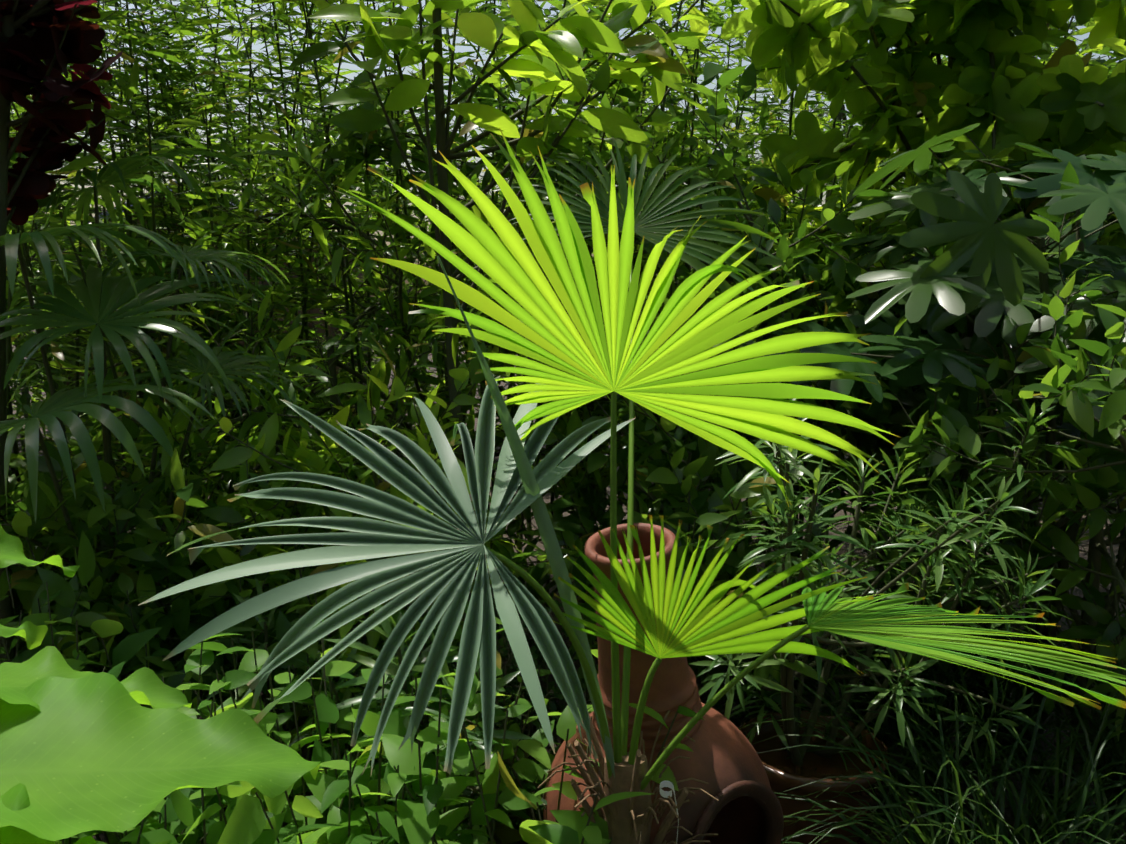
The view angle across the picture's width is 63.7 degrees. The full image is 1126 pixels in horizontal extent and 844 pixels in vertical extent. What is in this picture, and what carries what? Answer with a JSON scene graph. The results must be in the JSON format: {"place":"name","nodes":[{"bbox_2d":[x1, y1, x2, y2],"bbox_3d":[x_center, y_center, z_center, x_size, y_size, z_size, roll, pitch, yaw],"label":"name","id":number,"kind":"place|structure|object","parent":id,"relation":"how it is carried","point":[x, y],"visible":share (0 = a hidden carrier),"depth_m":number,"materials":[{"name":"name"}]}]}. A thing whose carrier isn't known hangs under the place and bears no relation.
{"place":"outdoors","nodes":[
{"label":"outdoors","id":0,"kind":"place"},
{"bbox_2d":[0,0,158,224],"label":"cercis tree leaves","id":1,"kind":"object","parent":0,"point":[63,121],"visible":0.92,"depth_m":2.60,"materials":[{"name":"red plant"}]},
{"bbox_2d":[74,181,356,253],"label":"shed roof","id":2,"kind":"structure","parent":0,"point":[171,190],"depth_m":8.30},
{"bbox_2d":[10,305,1125,843],"bbox_3d":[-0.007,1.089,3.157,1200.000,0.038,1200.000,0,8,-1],"label":"ground","id":3,"kind":"structure","parent":0,"point":[1008,811],"depth_m":3.56,"materials":[{"name":"soil"}]},
{"bbox_2d":[50,190,373,455],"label":"leaves","id":4,"kind":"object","parent":3,"relation":"on","point":[331,329],"depth_m":8.47,"materials":[{"name":"green plant"}]},
{"bbox_2d":[0,573,703,843],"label":"plants","id":5,"kind":"object","parent":3,"relation":"on","point":[418,822],"visible":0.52,"depth_m":1.74,"materials":[{"name":"green plant"}]},
{"bbox_2d":[82,0,1037,762],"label":"leaves","id":6,"kind":"object","parent":3,"relation":"on","point":[562,42],"visible":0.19,"depth_m":2.83,"materials":[{"name":"green plant"}]},
{"bbox_2d":[6,0,1115,605],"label":"stems","id":7,"kind":"object","parent":3,"relation":"on","point":[28,260],"visible":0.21,"depth_m":4.18,"materials":[{"name":"green plant"}]},
{"bbox_2d":[6,0,1125,569],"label":"bamboo leaves","id":8,"kind":"object","parent":7,"relation":"attached to","point":[174,56],"visible":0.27,"depth_m":4.13,"materials":[{"name":"green plant"}]},
{"bbox_2d":[0,2,1125,817],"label":"dark shrub leaves","id":9,"kind":"object","parent":3,"relation":"on","point":[958,434],"visible":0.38,"depth_m":2.68,"materials":[{"name":"green plant"}]},
{"bbox_2d":[206,382,1078,812],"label":"leafy shrubs","id":10,"kind":"object","parent":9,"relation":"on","point":[894,518],"visible":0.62,"depth_m":2.15,"materials":[{"name":"green plant"}]},
{"bbox_2d":[721,0,1125,287],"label":"fig tree leaves","id":11,"kind":"object","parent":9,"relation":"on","point":[1025,97],"visible":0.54,"depth_m":3.47,"materials":[{"name":"green plant"}]},
{"bbox_2d":[765,123,1125,478],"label":"fatsia leaves","id":12,"kind":"object","parent":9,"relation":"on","point":[956,279],"visible":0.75,"depth_m":2.58,"materials":[{"name":"green plant"}]},
{"bbox_2d":[0,0,1125,843],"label":"plant stems","id":13,"kind":"object","parent":3,"relation":"on","point":[1098,544],"visible":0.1,"depth_m":2.64,"materials":[{"name":"green plant"}]},
{"bbox_2d":[0,150,314,523],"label":"palm fronds","id":14,"kind":"object","parent":13,"relation":"attached to","point":[118,291],"visible":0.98,"depth_m":2.50,"materials":[{"name":"green plant"}]},
{"bbox_2d":[0,524,320,843],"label":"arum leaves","id":15,"kind":"object","parent":13,"relation":"attached to","point":[84,751],"visible":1,"depth_m":1.11,"materials":[{"name":"green plant"}]},
{"bbox_2d":[7,57,1125,687],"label":"shrub leaves","id":16,"kind":"object","parent":3,"relation":"on","point":[179,423],"visible":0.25,"depth_m":3.32,"materials":[{"name":"green plant"}]},
{"bbox_2d":[7,0,1125,429],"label":"hedge tree leaves","id":17,"kind":"object","parent":3,"relation":"on","point":[503,4],"depth_m":8.00,"materials":[{"name":"green plant"}]},
{"bbox_2d":[333,567,876,840],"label":"box shrub leaves","id":18,"kind":"object","parent":3,"relation":"on","point":[530,786],"visible":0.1,"depth_m":2.37,"materials":[{"name":"green plant"}]},
{"bbox_2d":[543,523,783,843],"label":"chiminea","id":19,"kind":"object","parent":3,"relation":"on","point":[725,762],"visible":0.54,"depth_m":1.79,"materials":[{"name":"ceramic"}]},
{"bbox_2d":[738,710,889,843],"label":"glazed pot","id":20,"kind":"object","parent":3,"relation":"on","point":[783,772],"visible":0.48,"depth_m":2.31,"materials":[{"name":"ceramic"}]},
{"bbox_2d":[700,549,1125,843],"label":"sedge grass","id":21,"kind":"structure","parent":3,"relation":"on","point":[1108,779],"depth_m":2.26,"materials":[{"name":"green plant"}]},
{"bbox_3d":[0.119,1.120,1.716,0.400,0.340,0.400,0,8,-1],"label":"palm pot","id":22,"kind":"object","parent":3,"relation":"on","visible":0},
{"bbox_2d":[537,709,718,843],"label":"fan palm trunk","id":23,"kind":"object","parent":22,"relation":"on","point":[629,820],"visible":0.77,"depth_m":1.62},
{"bbox_2d":[139,256,634,777],"bbox_3d":[-0.263,0.194,1.514,0.804,0.930,0.810,0,8,-1],"label":"fan palm leaf","id":24,"kind":"object","parent":23,"relation":"on","point":[377,538],"visible":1,"depth_m":1.42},
{"bbox_2d":[484,266,809,789],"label":"palm stems","id":25,"kind":"object","parent":23,"relation":"attached to","point":[620,728],"visible":0.73,"depth_m":1.60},
{"bbox_2d":[334,128,898,505],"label":"young palm leaves","id":26,"kind":"object","parent":25,"relation":"attached to","point":[508,264],"visible":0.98,"depth_m":1.57,"materials":[{"name":"green plant"}]},
{"bbox_2d":[509,140,784,316],"bbox_3d":[0.229,-0.540,2.514,0.755,0.525,0.385,0,8,-1],"label":"fan palm leaf","id":27,"kind":"object","parent":25,"relation":"attached to","point":[693,246],"visible":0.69,"depth_m":2.51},
{"bbox_2d":[552,515,1125,709],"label":"palm leaves","id":28,"kind":"object","parent":25,"relation":"attached to","point":[616,611],"visible":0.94,"depth_m":1.58,"materials":[{"name":"green plant"}]},
{"bbox_2d":[660,780,678,843],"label":"plant label","id":29,"kind":"object","parent":23,"relation":"attached to","point":[663,793],"visible":0.97,"depth_m":1.55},
{"bbox_2d":[11,0,1125,296],"label":"sky","id":30,"kind":"structure","parent":0,"point":[256,47],"materials":[{"name":"white"}]}
]}

